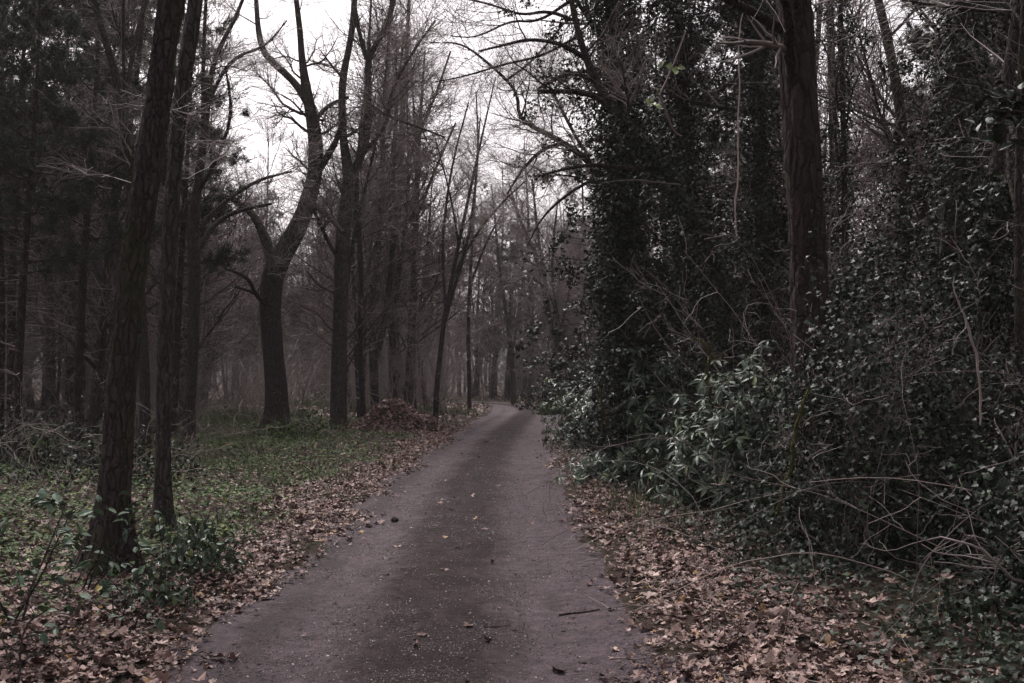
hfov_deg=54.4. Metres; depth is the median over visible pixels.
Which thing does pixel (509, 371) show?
bare shrub
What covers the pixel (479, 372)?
bare shrub
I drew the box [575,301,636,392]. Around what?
evergreen bush
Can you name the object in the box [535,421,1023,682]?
ivy carpet
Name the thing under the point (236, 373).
bare shrub
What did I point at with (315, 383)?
bare shrub
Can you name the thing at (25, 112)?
pine tree
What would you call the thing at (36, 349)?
bare shrub
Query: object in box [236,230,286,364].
bare tree
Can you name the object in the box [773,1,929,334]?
bare tree
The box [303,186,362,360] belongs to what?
bare tree
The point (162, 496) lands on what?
bare tree
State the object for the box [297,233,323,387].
pine tree
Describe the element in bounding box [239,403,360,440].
bramble bush
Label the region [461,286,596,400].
bare shrub
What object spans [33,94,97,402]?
bare tree
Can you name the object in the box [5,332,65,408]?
bare shrub
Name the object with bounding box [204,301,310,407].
bare shrub
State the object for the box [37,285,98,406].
bare tree
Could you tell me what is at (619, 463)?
rhododendron bush
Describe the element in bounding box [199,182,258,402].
bare tree
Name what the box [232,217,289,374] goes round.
bare tree
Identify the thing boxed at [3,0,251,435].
bare tree
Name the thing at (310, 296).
bare tree
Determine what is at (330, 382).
bare shrub
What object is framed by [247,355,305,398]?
bare shrub
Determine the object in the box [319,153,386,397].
pine tree
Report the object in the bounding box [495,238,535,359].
pine tree
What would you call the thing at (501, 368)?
bare shrub
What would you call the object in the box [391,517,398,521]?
stone
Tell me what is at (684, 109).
ivy clad tree
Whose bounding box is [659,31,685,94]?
leafy sprig
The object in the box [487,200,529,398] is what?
pine tree
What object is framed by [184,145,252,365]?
bare tree
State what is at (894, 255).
bramble
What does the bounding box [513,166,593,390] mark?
bare tree
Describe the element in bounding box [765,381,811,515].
mossy stem
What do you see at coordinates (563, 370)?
bare shrub
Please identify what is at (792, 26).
pine tree
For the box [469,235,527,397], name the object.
bare tree
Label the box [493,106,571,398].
bare tree
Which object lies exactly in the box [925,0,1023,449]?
pine tree
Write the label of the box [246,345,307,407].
bare shrub
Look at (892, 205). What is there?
bare tree
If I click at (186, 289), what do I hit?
bare tree
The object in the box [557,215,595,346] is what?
pine tree
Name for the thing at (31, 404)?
bare tree
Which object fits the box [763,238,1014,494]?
ivy bush
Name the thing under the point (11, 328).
pine tree
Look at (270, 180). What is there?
pine tree
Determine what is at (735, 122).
pine tree
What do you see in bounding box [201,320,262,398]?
bare shrub
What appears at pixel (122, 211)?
bare tree
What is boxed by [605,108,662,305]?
bare tree
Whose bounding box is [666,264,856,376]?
bare shrub
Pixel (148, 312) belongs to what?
bare tree
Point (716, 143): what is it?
pine tree
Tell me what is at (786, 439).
bramble
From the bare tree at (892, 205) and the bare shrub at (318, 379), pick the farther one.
the bare shrub at (318, 379)
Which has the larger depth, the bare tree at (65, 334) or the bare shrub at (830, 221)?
the bare tree at (65, 334)
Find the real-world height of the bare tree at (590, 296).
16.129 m
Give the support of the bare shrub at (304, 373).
on the forest floor
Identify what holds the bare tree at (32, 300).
on the forest floor
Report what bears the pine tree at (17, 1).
on the forest floor
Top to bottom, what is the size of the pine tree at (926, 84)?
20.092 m
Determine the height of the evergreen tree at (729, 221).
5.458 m
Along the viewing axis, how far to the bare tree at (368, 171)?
27.93 m
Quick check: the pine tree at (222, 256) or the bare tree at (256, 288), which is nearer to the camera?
the pine tree at (222, 256)
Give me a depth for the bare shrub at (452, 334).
49.42 m
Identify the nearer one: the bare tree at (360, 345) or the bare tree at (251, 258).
the bare tree at (360, 345)
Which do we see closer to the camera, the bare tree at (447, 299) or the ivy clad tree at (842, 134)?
the ivy clad tree at (842, 134)
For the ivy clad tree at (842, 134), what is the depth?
15.53 m
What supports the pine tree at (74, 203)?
on the forest floor
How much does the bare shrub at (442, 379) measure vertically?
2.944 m
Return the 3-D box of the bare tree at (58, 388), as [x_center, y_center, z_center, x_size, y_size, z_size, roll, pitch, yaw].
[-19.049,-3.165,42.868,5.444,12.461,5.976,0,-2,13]
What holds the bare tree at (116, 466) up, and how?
on the forest floor
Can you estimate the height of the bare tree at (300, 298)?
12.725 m
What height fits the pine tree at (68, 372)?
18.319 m
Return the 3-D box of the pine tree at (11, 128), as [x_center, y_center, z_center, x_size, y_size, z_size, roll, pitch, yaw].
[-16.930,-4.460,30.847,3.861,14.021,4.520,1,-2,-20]
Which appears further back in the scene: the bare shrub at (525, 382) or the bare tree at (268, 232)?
the bare tree at (268, 232)
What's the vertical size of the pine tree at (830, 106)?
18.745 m
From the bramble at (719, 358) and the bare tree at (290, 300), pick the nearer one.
the bramble at (719, 358)
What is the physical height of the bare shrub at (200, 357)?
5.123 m
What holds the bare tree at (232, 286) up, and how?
on the forest floor
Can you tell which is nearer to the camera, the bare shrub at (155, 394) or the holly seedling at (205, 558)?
the holly seedling at (205, 558)
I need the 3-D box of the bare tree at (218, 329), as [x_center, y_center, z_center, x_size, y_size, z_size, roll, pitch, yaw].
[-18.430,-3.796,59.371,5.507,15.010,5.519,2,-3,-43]
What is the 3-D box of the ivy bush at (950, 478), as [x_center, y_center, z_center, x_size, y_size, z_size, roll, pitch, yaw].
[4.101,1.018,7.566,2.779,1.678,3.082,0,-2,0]
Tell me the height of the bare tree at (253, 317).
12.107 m
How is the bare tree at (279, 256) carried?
on the forest floor
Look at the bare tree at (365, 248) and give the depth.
34.30 m
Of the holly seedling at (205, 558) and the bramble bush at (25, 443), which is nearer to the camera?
the holly seedling at (205, 558)
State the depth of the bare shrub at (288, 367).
53.59 m
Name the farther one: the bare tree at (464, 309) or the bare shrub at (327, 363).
the bare tree at (464, 309)
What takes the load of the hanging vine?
hanging from the pine tree at (792, 26)
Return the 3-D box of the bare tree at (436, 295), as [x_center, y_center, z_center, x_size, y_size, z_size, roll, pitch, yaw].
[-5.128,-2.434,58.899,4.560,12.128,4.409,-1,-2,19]
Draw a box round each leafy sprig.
[646,88,681,136]
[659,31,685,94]
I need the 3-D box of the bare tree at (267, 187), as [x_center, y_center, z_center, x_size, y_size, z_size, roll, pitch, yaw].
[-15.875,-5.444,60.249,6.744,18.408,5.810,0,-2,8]
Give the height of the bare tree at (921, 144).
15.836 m
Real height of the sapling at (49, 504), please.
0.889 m
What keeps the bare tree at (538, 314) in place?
on the forest floor
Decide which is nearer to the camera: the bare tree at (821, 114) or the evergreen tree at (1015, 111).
the evergreen tree at (1015, 111)
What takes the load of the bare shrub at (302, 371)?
on the forest floor
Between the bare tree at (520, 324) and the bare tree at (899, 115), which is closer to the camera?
the bare tree at (899, 115)
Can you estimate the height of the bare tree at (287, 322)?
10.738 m
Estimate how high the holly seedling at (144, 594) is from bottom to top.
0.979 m
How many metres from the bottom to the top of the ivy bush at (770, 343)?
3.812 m
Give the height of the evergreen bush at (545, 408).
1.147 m
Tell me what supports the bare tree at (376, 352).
on the forest floor
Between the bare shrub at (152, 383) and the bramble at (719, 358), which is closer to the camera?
the bramble at (719, 358)
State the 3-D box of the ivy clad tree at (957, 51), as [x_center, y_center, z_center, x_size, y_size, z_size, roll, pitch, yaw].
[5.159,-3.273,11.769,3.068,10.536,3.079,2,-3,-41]
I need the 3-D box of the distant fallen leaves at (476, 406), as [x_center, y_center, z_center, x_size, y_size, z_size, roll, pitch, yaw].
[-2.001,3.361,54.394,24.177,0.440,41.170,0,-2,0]
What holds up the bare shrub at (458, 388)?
on the forest floor
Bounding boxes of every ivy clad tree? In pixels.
[498,0,735,478]
[580,0,777,400]
[643,0,841,390]
[772,0,1023,542]
[811,0,929,417]
[840,0,1023,499]
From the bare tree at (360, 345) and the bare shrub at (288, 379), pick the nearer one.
the bare tree at (360, 345)
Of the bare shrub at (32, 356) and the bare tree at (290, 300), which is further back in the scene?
the bare tree at (290, 300)
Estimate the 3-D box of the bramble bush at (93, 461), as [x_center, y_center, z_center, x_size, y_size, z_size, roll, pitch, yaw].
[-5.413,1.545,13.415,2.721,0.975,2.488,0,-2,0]
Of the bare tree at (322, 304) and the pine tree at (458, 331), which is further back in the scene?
the pine tree at (458, 331)
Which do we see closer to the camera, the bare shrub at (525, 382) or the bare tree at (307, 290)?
the bare shrub at (525, 382)
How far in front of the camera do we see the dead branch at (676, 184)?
12.47 m
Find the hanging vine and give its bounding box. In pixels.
[713,13,768,247]
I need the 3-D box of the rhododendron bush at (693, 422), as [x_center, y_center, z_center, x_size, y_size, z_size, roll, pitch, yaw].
[2.952,0.991,11.545,2.946,1.991,3.568,0,-2,0]
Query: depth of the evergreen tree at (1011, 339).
16.45 m
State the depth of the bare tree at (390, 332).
37.96 m
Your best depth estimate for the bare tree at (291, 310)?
66.98 m
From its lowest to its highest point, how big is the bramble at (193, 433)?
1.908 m
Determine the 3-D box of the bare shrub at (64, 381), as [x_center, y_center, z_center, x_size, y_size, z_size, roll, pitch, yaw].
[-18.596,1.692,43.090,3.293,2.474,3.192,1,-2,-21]
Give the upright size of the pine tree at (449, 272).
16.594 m
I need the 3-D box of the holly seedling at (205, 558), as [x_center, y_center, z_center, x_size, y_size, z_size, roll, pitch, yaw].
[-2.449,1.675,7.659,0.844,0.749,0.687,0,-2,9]
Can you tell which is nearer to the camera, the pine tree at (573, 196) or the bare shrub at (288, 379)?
the bare shrub at (288, 379)
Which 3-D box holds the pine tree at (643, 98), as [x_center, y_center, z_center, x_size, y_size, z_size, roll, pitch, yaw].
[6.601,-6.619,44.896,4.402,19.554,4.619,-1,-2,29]
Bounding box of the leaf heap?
[335,397,458,435]
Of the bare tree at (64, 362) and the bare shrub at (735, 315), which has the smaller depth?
the bare shrub at (735, 315)
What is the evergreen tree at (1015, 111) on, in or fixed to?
on the forest floor
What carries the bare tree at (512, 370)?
on the forest floor
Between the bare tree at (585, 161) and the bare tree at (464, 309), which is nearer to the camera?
the bare tree at (585, 161)
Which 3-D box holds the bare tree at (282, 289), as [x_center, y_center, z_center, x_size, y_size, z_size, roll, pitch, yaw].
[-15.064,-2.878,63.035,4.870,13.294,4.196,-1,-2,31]
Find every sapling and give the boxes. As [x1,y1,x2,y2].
[0,488,92,628]
[0,575,82,682]
[31,490,173,597]
[49,561,196,632]
[131,499,188,553]
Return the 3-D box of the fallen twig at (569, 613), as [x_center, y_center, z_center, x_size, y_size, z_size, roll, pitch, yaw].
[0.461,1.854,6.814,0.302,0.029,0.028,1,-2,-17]
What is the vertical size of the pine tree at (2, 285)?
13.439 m
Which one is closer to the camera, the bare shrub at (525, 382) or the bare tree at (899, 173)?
the bare tree at (899, 173)
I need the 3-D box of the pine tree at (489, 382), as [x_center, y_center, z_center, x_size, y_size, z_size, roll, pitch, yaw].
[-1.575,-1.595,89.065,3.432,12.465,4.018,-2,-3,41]
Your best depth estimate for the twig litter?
7.66 m
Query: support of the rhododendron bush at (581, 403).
on the forest floor
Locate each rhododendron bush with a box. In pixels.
[540,354,641,449]
[555,335,789,486]
[633,339,877,513]
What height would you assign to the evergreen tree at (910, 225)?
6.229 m
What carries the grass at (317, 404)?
on the forest floor
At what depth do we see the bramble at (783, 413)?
8.97 m
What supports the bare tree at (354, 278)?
on the forest floor
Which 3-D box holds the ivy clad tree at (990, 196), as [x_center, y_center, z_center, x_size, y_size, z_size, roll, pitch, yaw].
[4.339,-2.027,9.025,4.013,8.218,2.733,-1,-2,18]
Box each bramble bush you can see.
[0,395,135,472]
[0,423,219,488]
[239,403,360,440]
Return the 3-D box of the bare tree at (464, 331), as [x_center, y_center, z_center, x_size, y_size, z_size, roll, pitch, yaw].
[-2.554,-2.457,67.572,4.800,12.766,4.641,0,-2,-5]
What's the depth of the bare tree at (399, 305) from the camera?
54.38 m
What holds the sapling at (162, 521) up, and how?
on the forest floor
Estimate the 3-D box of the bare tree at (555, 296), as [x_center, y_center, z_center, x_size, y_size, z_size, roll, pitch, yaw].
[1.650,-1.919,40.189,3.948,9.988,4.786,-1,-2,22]
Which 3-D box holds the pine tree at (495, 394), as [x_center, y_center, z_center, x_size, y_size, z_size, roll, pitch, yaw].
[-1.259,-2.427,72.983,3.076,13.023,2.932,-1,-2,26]
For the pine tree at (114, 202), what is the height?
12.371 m
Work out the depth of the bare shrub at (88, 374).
46.67 m
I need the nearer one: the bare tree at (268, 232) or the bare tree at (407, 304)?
the bare tree at (407, 304)
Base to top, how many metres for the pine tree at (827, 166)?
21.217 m
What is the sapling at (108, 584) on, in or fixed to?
on the forest floor
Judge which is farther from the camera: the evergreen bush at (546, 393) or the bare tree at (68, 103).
the evergreen bush at (546, 393)
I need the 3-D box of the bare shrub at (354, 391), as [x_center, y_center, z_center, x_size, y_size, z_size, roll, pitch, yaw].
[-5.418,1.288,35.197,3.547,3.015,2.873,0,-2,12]
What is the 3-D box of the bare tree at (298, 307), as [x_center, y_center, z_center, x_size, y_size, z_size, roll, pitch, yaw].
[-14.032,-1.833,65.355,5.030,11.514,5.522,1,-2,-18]
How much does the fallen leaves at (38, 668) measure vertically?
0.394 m
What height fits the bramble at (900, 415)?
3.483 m
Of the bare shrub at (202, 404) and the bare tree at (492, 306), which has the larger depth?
the bare tree at (492, 306)
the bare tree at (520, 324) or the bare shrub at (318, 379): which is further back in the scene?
the bare tree at (520, 324)
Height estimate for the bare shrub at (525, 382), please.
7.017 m
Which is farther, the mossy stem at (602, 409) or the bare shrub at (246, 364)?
the bare shrub at (246, 364)
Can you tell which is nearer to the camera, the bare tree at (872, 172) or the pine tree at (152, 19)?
the pine tree at (152, 19)
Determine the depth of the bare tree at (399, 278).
33.77 m
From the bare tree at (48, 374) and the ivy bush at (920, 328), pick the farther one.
the bare tree at (48, 374)
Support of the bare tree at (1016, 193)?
on the forest floor
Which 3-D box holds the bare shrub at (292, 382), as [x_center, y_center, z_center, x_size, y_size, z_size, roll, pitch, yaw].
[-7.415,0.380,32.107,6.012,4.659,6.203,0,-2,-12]
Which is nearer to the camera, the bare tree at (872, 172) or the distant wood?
the bare tree at (872, 172)
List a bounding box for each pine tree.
[0,0,19,184]
[0,0,62,437]
[0,0,65,414]
[0,0,101,433]
[0,0,112,457]
[0,0,171,444]
[0,21,33,314]
[28,1,112,412]
[30,0,151,356]
[44,39,153,419]
[82,0,177,320]
[101,0,252,436]
[235,178,297,384]
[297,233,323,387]
[309,181,338,396]
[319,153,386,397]
[434,211,463,390]
[447,267,475,395]
[453,184,500,388]
[472,258,507,388]
[475,229,511,395]
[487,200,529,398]
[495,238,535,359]
[507,200,543,387]
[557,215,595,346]
[558,122,597,309]
[623,0,704,260]
[628,1,742,275]
[696,11,784,352]
[699,0,849,358]
[713,0,835,539]
[720,53,781,278]
[819,0,879,411]
[822,101,853,242]
[870,0,1013,311]
[895,58,934,249]
[918,31,992,179]
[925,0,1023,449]
[932,5,1015,413]
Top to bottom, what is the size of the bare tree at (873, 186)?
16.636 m
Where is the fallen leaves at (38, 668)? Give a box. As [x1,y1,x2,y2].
[0,416,1023,682]
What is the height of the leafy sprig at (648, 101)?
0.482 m
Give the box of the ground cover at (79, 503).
[0,415,467,616]
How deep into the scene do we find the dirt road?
7.25 m
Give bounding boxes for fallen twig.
[559,609,599,615]
[612,657,646,658]
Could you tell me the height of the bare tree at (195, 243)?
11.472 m
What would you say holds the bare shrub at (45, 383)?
on the forest floor
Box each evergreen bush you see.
[509,313,599,410]
[530,393,569,414]
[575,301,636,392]
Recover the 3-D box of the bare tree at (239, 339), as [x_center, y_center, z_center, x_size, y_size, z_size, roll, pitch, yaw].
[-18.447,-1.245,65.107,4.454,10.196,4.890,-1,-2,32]
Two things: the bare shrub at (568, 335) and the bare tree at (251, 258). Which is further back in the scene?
the bare tree at (251, 258)
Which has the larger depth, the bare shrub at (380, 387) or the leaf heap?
the bare shrub at (380, 387)
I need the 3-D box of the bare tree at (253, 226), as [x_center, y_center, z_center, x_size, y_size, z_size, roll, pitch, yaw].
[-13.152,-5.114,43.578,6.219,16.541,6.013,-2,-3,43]
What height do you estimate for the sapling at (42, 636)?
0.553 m
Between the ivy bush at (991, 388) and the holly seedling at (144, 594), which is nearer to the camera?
the holly seedling at (144, 594)
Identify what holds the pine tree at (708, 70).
on the forest floor
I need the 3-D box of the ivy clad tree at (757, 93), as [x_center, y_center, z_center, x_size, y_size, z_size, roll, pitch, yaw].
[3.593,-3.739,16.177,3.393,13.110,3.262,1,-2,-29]
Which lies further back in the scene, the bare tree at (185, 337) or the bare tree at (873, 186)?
the bare tree at (873, 186)
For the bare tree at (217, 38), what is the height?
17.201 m
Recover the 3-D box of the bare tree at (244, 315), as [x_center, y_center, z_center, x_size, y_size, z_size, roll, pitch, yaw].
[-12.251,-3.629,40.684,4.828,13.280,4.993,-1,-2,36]
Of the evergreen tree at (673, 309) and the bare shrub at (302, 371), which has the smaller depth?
the evergreen tree at (673, 309)
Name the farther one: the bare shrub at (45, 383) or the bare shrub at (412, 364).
the bare shrub at (45, 383)
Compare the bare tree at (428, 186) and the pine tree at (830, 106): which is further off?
the bare tree at (428, 186)
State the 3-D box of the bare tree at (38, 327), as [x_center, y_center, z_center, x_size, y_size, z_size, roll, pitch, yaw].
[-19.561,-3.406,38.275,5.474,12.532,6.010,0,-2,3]
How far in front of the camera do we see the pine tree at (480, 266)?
72.24 m
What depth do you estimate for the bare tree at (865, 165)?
21.94 m
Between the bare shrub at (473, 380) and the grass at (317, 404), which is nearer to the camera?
the grass at (317, 404)
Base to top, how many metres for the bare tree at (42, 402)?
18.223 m
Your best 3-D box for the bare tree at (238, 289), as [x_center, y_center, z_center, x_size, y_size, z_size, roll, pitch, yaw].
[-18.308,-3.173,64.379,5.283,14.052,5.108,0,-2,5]
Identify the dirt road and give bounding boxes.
[134,395,725,682]
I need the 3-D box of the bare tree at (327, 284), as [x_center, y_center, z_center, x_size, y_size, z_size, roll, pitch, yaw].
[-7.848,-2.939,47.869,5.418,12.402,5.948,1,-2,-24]
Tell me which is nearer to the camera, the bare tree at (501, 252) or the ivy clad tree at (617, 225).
the ivy clad tree at (617, 225)
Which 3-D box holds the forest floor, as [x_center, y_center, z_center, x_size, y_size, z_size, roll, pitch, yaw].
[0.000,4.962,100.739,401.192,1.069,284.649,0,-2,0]
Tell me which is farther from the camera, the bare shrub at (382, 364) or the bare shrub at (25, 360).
the bare shrub at (382, 364)
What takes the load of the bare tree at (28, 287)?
on the forest floor
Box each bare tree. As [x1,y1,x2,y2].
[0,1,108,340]
[0,116,59,366]
[1,0,223,448]
[1,3,160,417]
[2,1,209,422]
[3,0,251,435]
[5,35,95,407]
[5,61,157,426]
[5,190,42,342]
[6,56,59,363]
[8,81,65,406]
[27,107,148,360]
[27,183,97,409]
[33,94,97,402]
[34,0,222,578]
[35,25,215,353]
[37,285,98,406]
[50,122,86,398]
[64,75,157,354]
[69,0,263,421]
[74,0,261,331]
[81,0,319,538]
[89,93,235,365]
[115,122,222,349]
[132,0,347,445]
[147,0,406,431]
[150,22,275,406]
[154,83,264,357]
[168,93,285,409]
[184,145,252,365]
[191,183,247,388]
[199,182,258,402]
[207,98,300,400]
[211,207,286,400]
[212,185,259,398]
[217,166,271,395]
[223,247,249,390]
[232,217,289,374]
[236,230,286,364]
[237,196,303,362]
[239,210,300,400]
[243,0,483,428]
[247,0,469,423]
[247,267,300,374]
[255,185,289,394]
[265,10,445,382]
[272,203,330,395]
[281,75,412,418]
[281,232,318,398]
[282,0,425,417]
[282,210,332,397]
[282,251,319,395]
[283,160,333,398]
[285,253,319,374]
[288,207,320,395]
[292,198,351,397]
[295,163,403,404]
[296,125,401,411]
[300,224,328,396]
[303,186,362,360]
[317,1,440,408]
[324,14,454,398]
[324,137,425,374]
[333,0,480,397]
[349,210,427,368]
[350,0,512,403]
[352,211,438,398]
[359,0,480,397]
[372,143,450,365]
[373,101,476,409]
[379,45,470,409]
[382,0,669,356]
[391,52,560,418]
[399,203,462,398]
[400,197,466,397]
[412,0,770,444]
[428,227,463,388]
[433,222,480,393]
[446,188,509,395]
[447,90,525,410]
[448,220,506,396]
[451,141,531,396]
[465,224,513,376]
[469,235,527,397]
[471,159,543,397]
[471,170,536,403]
[486,165,598,409]
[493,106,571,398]
[493,182,593,399]
[496,163,560,395]
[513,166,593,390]
[517,204,579,387]
[517,247,581,399]
[526,211,595,367]
[537,213,584,356]
[539,188,587,348]
[548,208,598,353]
[567,210,642,360]
[569,160,604,337]
[570,245,611,360]
[590,41,744,269]
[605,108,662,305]
[664,3,742,321]
[701,0,1023,416]
[703,0,938,410]
[710,1,841,352]
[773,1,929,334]
[776,42,889,332]
[783,112,855,329]
[827,88,916,368]
[835,1,970,349]
[850,60,915,348]
[850,122,896,361]
[869,0,1023,546]
[870,26,967,348]
[872,0,1023,287]
[935,36,1023,300]
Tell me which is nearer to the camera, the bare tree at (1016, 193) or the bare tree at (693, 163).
the bare tree at (1016, 193)
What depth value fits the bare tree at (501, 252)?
69.21 m
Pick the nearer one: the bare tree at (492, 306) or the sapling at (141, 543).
the sapling at (141, 543)
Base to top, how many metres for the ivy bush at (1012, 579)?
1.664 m
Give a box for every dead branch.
[599,179,680,185]
[931,276,993,424]
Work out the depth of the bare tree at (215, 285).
36.10 m
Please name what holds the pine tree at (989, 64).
on the forest floor
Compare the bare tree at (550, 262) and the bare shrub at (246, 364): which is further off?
the bare tree at (550, 262)
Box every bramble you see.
[0,367,288,513]
[0,369,97,551]
[146,392,275,467]
[488,215,1023,567]
[529,230,933,504]
[569,202,1023,682]
[577,172,1023,555]
[610,169,1013,412]
[677,352,1023,640]
[681,352,703,416]
[685,104,1023,538]
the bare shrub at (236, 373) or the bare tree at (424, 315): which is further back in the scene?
the bare tree at (424, 315)
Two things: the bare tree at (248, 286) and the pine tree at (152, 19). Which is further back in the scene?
the bare tree at (248, 286)
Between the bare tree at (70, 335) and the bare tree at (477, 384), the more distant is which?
the bare tree at (477, 384)
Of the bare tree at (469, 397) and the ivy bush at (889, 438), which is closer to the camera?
the ivy bush at (889, 438)
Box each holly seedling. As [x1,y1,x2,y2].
[105,521,216,614]
[142,510,255,580]
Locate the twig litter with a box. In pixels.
[0,429,893,682]
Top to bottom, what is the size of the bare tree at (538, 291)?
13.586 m
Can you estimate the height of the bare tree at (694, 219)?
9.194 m
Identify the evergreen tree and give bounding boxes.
[633,259,736,391]
[643,177,829,370]
[727,157,903,377]
[830,60,1023,431]
[933,100,1023,371]
[962,77,1023,155]
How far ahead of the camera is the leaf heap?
26.89 m
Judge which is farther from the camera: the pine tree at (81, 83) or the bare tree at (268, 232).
the bare tree at (268, 232)
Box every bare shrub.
[4,239,90,424]
[5,297,96,387]
[5,304,73,416]
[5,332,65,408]
[5,364,40,398]
[22,325,92,408]
[23,343,93,409]
[23,346,156,428]
[36,239,248,428]
[44,363,91,407]
[56,333,92,405]
[65,315,235,412]
[106,292,256,413]
[135,339,216,417]
[152,341,283,426]
[181,306,307,423]
[198,289,375,421]
[199,342,302,413]
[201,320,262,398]
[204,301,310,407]
[233,327,324,399]
[243,307,354,409]
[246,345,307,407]
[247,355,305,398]
[262,343,330,400]
[286,311,463,411]
[291,339,330,400]
[293,314,403,399]
[297,340,329,401]
[306,238,470,424]
[309,308,406,408]
[316,338,393,417]
[319,347,385,402]
[321,327,428,401]
[347,348,419,400]
[379,302,504,402]
[380,304,476,410]
[382,314,465,402]
[415,355,478,406]
[432,308,499,396]
[436,337,506,399]
[444,350,501,394]
[455,299,546,396]
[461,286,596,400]
[472,336,545,395]
[473,352,522,395]
[486,354,539,393]
[487,315,596,395]
[496,345,544,394]
[500,272,606,392]
[516,352,555,396]
[532,304,594,368]
[591,181,886,434]
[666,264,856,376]
[738,293,899,407]
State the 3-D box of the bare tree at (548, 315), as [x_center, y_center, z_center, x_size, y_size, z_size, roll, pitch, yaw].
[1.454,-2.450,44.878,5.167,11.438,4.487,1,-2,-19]
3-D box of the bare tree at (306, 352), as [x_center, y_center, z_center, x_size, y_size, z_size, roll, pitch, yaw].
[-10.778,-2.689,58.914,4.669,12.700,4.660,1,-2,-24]
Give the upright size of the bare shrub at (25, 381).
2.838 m
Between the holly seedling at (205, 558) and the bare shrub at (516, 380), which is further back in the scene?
the bare shrub at (516, 380)
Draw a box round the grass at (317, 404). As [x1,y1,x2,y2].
[0,393,734,549]
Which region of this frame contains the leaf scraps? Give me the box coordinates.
[198,413,651,682]
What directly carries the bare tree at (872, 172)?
on the forest floor
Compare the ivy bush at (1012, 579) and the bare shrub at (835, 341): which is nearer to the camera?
the ivy bush at (1012, 579)
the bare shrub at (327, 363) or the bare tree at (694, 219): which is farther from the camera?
the bare shrub at (327, 363)
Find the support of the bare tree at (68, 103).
on the forest floor
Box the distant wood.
[6,241,1012,391]
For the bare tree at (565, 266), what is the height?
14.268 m
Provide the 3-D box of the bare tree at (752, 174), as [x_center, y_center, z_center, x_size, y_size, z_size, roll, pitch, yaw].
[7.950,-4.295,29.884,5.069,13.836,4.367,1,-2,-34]
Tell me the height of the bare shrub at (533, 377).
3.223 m
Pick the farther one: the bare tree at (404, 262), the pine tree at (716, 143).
the bare tree at (404, 262)
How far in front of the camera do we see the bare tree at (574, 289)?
62.43 m
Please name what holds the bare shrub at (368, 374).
on the forest floor
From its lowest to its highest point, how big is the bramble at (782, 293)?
5.519 m
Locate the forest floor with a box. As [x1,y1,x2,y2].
[0,381,1023,682]
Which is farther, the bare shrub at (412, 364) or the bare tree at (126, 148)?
the bare shrub at (412, 364)
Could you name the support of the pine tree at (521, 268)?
on the forest floor
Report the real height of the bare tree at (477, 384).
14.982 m
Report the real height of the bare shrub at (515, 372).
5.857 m
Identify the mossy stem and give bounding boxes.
[589,382,608,426]
[691,335,731,408]
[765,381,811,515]
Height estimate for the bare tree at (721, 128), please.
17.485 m
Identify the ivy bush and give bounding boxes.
[666,236,844,423]
[703,177,985,578]
[725,318,1023,567]
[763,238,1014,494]
[834,188,1023,559]
[839,404,1023,577]
[906,399,1023,663]
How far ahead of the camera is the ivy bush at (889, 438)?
7.76 m
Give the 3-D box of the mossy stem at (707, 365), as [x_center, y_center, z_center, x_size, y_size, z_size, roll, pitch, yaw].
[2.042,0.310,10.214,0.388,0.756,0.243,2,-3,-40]
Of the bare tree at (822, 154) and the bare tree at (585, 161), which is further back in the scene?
the bare tree at (822, 154)
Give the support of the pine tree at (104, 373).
on the forest floor
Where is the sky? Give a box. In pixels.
[7,0,1001,381]
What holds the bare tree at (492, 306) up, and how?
on the forest floor
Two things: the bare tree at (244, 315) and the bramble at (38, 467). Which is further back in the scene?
the bare tree at (244, 315)
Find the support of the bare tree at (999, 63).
on the forest floor
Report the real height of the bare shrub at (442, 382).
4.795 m
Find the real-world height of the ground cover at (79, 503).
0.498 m
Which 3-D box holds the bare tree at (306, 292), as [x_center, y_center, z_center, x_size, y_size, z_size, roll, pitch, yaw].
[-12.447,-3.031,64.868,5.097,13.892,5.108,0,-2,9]
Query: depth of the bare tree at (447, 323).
77.22 m
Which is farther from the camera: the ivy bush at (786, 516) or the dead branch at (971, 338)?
the ivy bush at (786, 516)
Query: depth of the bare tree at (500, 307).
65.22 m
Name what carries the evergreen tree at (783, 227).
on the forest floor
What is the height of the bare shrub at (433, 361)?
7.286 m
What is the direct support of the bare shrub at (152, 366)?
on the forest floor
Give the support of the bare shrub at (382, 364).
on the forest floor
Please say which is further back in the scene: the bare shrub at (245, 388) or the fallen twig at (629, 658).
the bare shrub at (245, 388)
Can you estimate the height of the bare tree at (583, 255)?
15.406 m
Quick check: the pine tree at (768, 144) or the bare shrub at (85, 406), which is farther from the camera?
the pine tree at (768, 144)
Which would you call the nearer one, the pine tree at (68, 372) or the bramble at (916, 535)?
the bramble at (916, 535)
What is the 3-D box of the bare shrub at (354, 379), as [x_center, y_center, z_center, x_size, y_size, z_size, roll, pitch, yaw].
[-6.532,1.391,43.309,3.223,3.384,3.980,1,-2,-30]
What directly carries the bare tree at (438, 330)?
on the forest floor
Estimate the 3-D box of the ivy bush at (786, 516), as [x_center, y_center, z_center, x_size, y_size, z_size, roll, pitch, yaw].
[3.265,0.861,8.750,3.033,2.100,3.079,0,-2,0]
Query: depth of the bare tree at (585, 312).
63.44 m
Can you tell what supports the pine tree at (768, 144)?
on the forest floor
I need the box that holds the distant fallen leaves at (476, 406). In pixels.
[135,395,573,421]
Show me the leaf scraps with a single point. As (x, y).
(353, 648)
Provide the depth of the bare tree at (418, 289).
36.65 m

